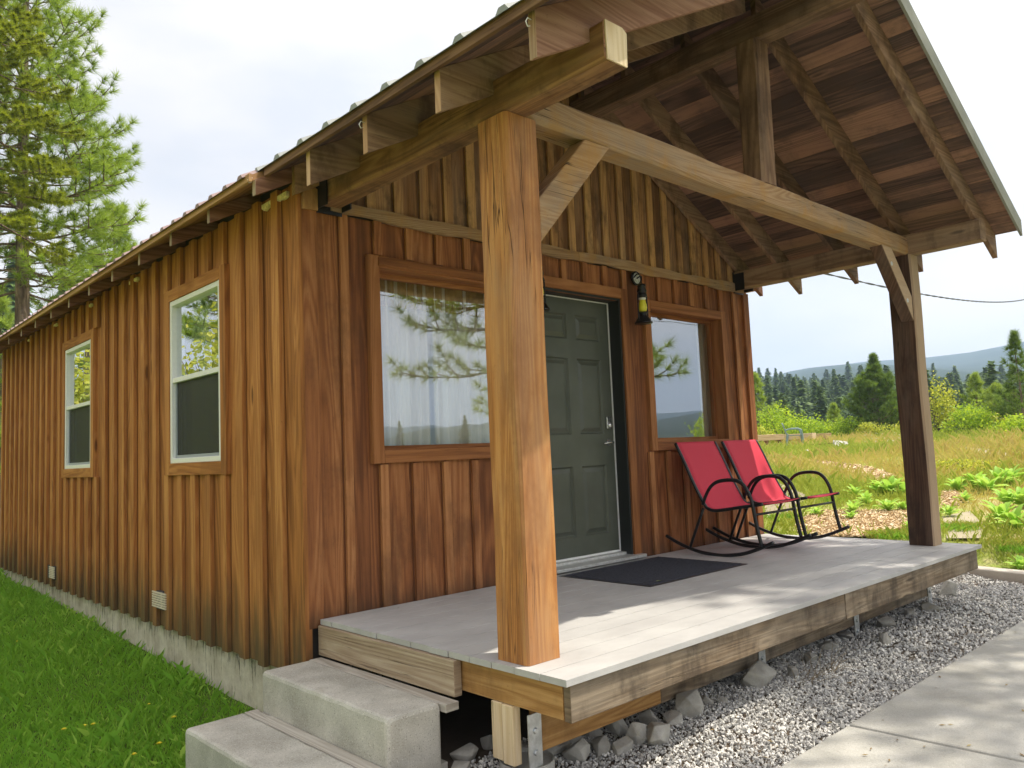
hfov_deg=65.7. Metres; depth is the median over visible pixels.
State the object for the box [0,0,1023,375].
sky
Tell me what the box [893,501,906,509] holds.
broadleaf plant
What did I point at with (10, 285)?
conifer
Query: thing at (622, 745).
rock
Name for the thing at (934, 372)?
conifer
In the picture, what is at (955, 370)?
conifer
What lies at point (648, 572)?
door mat
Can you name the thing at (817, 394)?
forest
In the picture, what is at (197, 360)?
window
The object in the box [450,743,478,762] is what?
rock
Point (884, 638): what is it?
rock
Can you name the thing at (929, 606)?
rock
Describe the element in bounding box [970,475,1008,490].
broadleaf plant
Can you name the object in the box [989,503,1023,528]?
broadleaf plant
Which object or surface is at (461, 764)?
rock
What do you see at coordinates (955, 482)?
broadleaf plant
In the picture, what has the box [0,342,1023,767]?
ground
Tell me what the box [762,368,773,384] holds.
conifer
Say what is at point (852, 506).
broadleaf plant
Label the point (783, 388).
conifer
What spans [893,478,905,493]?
broadleaf plant
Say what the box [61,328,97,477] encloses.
window
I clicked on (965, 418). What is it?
bush
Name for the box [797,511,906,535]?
chip path
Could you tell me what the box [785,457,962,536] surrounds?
wood chips
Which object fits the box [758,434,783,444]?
landscape timber
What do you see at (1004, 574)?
concrete curb
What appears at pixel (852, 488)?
broadleaf plant
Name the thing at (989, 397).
pine tree
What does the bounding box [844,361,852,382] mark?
conifer
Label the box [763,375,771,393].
conifer
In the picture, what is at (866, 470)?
chip path
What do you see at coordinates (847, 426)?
bush
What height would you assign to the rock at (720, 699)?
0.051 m
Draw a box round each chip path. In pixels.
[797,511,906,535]
[829,462,892,477]
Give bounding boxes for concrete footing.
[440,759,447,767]
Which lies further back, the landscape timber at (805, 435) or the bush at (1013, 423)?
the landscape timber at (805, 435)
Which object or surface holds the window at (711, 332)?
in the wooden cabin
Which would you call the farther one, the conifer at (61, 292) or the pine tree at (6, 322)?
the conifer at (61, 292)
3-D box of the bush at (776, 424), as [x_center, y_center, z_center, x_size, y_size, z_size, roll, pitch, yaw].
[11.195,1.681,33.135,2.467,2.018,3.005,0,-6,-25]
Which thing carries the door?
in the wooden cabin
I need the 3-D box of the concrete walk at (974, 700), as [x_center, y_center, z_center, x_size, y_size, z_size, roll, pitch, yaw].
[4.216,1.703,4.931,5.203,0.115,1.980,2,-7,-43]
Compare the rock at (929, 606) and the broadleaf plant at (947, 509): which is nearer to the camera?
the rock at (929, 606)
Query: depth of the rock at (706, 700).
4.08 m
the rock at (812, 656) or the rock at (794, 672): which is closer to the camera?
the rock at (794, 672)
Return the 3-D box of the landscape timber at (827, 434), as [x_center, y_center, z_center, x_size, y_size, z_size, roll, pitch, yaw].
[11.970,2.129,30.355,0.220,0.478,0.692,-2,-5,-8]
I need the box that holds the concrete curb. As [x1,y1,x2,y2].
[965,566,1023,584]
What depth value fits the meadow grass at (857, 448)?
16.17 m
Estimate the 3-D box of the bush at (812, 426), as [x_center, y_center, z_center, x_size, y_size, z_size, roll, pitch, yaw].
[12.423,1.881,33.801,2.408,1.591,1.820,-4,-5,16]
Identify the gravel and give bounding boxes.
[471,573,1023,767]
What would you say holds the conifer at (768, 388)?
on the ground at (966, 364)
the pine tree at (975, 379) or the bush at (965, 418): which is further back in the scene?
the pine tree at (975, 379)
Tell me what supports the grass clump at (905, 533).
on the ground at (966, 364)
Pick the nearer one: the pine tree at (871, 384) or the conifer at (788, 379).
the pine tree at (871, 384)
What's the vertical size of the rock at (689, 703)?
0.129 m
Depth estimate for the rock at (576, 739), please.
3.72 m
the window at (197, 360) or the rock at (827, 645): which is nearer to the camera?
the rock at (827, 645)
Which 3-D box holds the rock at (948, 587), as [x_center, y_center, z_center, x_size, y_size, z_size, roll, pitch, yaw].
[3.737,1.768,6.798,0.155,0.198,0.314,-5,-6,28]
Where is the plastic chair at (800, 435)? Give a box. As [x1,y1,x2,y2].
[781,423,803,445]
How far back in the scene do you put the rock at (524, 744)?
3.61 m
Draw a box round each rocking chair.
[666,441,810,556]
[712,440,849,544]
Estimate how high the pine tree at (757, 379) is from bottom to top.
3.690 m
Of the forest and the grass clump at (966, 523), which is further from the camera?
the forest
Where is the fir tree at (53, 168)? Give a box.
[0,0,87,265]
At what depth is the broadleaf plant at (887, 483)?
12.21 m
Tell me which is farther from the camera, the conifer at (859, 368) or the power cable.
the conifer at (859, 368)
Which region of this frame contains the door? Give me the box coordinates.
[543,295,618,559]
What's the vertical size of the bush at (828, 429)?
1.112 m
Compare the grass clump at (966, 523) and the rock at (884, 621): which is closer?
the rock at (884, 621)
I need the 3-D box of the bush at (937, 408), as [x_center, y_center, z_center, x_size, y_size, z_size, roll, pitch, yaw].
[15.150,0.775,28.225,1.424,2.519,1.352,2,-7,-43]
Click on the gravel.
(991, 591)
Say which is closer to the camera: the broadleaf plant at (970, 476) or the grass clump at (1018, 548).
the grass clump at (1018, 548)
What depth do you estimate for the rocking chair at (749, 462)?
7.11 m
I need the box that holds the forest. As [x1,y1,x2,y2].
[757,360,1023,433]
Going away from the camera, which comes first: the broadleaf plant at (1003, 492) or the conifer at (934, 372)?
the broadleaf plant at (1003, 492)
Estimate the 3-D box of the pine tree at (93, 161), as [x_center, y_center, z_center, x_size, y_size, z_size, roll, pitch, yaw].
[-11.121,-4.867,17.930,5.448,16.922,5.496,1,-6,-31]
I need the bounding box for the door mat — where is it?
[560,556,745,586]
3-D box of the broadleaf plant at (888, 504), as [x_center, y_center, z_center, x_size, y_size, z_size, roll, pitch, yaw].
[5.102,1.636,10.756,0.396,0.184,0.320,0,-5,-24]
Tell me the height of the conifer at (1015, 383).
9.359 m
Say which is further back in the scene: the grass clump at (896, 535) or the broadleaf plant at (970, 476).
the broadleaf plant at (970, 476)
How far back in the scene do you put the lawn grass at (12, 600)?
5.17 m
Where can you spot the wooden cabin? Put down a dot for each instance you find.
(258, 422)
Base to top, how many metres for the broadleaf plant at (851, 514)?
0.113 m
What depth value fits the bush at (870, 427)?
31.22 m
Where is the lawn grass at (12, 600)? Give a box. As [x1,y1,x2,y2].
[0,568,256,767]
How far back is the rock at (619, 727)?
3.80 m
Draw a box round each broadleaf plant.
[806,506,824,513]
[841,500,863,511]
[842,510,859,517]
[845,484,863,496]
[852,490,878,503]
[867,479,891,493]
[869,475,903,493]
[871,498,899,510]
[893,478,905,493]
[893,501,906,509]
[939,503,960,514]
[941,477,971,489]
[953,490,974,500]
[960,471,989,487]
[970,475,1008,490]
[978,500,1023,518]
[988,466,1020,483]
[989,488,1020,502]
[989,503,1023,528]
[1000,464,1023,481]
[1001,486,1023,505]
[1003,555,1023,569]
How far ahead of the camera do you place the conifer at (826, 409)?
62.16 m
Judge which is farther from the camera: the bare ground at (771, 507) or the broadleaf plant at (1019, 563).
the bare ground at (771, 507)
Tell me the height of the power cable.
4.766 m
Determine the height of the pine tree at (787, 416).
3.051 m
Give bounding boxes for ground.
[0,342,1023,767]
[765,485,804,516]
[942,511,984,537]
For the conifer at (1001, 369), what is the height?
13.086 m
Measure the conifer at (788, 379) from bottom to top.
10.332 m
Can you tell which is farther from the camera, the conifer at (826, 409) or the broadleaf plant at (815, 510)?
the conifer at (826, 409)
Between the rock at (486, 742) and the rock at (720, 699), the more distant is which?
the rock at (720, 699)
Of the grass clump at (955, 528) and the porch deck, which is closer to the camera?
the porch deck
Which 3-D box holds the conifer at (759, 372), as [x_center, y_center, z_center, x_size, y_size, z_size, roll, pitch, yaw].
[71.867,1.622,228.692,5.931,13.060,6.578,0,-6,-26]
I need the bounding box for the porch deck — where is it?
[318,534,981,767]
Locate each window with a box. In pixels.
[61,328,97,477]
[164,263,231,475]
[365,254,490,463]
[642,299,733,450]
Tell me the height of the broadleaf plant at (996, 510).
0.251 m
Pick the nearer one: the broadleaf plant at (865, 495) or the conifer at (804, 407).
the broadleaf plant at (865, 495)
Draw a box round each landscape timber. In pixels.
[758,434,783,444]
[784,433,815,439]
[817,433,831,439]
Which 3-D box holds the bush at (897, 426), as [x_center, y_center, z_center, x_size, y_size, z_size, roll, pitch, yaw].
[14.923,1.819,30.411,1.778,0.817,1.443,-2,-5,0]
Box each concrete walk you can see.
[779,726,1023,767]
[850,620,1023,762]
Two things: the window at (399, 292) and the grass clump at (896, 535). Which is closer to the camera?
the window at (399, 292)
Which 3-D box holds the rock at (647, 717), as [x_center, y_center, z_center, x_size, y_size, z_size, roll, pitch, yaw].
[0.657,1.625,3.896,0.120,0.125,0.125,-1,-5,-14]
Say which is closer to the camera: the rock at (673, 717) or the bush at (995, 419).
the rock at (673, 717)
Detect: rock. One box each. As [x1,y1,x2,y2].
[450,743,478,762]
[451,760,470,767]
[480,735,492,749]
[521,741,527,747]
[546,741,570,754]
[562,738,589,762]
[569,736,581,744]
[581,728,602,737]
[590,735,610,756]
[604,719,628,736]
[612,735,633,756]
[625,722,646,746]
[639,709,657,724]
[646,722,669,745]
[662,710,682,725]
[675,689,703,719]
[700,695,713,705]
[716,696,730,704]
[740,659,776,688]
[787,666,797,677]
[804,652,817,663]
[818,641,838,650]
[833,440,847,445]
[836,631,853,639]
[877,615,895,627]
[878,632,890,646]
[903,608,915,617]
[919,602,942,611]
[938,580,956,595]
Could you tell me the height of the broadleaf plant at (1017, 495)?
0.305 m
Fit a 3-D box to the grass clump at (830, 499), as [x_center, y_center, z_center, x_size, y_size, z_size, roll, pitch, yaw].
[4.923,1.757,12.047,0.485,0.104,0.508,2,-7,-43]
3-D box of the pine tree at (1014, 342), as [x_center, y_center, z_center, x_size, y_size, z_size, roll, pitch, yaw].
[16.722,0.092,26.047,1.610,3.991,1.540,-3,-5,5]
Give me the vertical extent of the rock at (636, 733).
0.107 m
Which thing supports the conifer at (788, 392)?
on the ground at (966, 364)
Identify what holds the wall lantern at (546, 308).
attached to the wooden cabin
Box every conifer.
[1,240,38,330]
[50,276,66,299]
[757,367,763,379]
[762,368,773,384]
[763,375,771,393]
[763,377,772,407]
[772,372,779,389]
[777,381,789,395]
[785,374,792,387]
[785,390,795,411]
[796,397,812,418]
[815,403,834,427]
[822,369,831,382]
[827,393,832,404]
[829,369,842,398]
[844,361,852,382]
[855,365,863,376]
[883,365,896,403]
[930,363,937,385]
[952,365,963,385]
[963,373,972,390]
[997,365,1007,380]
[1006,368,1020,390]
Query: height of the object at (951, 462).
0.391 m
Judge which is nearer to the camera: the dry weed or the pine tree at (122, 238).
the dry weed
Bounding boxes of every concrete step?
[186,709,381,767]
[263,657,458,767]
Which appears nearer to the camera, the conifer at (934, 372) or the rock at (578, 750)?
the rock at (578, 750)
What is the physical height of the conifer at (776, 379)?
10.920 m
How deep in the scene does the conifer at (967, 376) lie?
133.04 m
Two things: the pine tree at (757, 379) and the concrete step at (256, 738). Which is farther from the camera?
the pine tree at (757, 379)
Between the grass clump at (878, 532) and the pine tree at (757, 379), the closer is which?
the grass clump at (878, 532)
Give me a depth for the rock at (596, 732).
3.79 m
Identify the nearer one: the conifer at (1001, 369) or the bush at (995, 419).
the bush at (995, 419)
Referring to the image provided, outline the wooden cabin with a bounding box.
[0,0,1022,711]
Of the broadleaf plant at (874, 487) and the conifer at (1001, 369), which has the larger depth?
the conifer at (1001, 369)
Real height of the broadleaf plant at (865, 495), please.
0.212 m
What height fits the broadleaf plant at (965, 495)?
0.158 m
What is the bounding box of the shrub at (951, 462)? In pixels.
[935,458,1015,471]
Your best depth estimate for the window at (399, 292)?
5.28 m
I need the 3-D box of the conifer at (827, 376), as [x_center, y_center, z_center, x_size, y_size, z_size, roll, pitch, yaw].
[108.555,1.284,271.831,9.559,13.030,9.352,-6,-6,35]
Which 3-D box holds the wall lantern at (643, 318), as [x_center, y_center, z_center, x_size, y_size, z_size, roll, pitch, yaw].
[1.077,-0.725,6.555,0.201,0.465,0.185,2,-7,-43]
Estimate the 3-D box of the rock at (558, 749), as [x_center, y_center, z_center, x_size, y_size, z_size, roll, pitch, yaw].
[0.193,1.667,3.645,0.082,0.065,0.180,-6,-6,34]
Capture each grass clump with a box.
[763,512,803,518]
[769,518,805,526]
[820,497,849,501]
[860,528,902,538]
[869,529,908,539]
[877,528,908,537]
[940,521,978,531]
[941,518,991,528]
[980,535,1023,546]
[991,541,1023,553]
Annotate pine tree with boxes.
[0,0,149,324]
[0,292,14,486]
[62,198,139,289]
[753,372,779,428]
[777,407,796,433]
[824,402,842,432]
[841,352,899,430]
[960,371,992,415]
[978,381,1015,418]
[986,385,1023,420]
[994,328,1023,418]
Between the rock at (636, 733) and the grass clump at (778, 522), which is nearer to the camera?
the rock at (636, 733)
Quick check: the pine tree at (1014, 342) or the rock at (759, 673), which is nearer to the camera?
the rock at (759, 673)
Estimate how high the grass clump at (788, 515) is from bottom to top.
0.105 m
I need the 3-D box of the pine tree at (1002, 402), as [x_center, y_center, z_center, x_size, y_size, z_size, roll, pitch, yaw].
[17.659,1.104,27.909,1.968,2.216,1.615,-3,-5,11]
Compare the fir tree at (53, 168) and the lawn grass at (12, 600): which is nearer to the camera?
the lawn grass at (12, 600)
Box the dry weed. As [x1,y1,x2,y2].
[781,647,860,685]
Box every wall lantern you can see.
[542,268,549,311]
[631,271,652,324]
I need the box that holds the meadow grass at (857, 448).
[758,425,1023,569]
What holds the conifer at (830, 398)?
on the ground at (966, 364)
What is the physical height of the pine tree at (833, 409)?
2.520 m
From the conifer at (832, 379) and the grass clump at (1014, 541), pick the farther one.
the conifer at (832, 379)
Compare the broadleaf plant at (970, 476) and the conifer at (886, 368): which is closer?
the broadleaf plant at (970, 476)
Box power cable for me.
[825,273,1023,302]
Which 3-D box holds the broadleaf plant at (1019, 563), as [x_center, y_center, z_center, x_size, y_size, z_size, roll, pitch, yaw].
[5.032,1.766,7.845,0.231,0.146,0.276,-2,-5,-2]
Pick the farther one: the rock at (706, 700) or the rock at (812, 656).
the rock at (812, 656)
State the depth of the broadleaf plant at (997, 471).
12.59 m
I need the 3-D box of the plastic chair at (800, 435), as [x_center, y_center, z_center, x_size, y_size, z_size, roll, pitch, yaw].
[10.065,1.822,28.412,0.722,0.885,0.663,-4,-5,15]
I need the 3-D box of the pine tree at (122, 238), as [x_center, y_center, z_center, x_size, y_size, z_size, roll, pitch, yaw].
[-11.221,-0.746,22.034,3.215,9.401,3.453,2,-7,-43]
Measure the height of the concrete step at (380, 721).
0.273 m
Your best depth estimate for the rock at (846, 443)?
25.25 m
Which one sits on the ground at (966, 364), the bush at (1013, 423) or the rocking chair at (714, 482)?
the bush at (1013, 423)
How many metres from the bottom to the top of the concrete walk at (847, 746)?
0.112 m
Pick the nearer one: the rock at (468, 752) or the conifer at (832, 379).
the rock at (468, 752)
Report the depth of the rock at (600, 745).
3.64 m
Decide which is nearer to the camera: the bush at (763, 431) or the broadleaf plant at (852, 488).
the broadleaf plant at (852, 488)
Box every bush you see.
[756,400,821,434]
[757,425,775,441]
[781,410,832,435]
[813,420,840,435]
[827,416,863,436]
[855,421,882,434]
[876,421,899,432]
[928,371,959,432]
[937,400,1001,434]
[958,411,1020,430]
[976,413,1023,435]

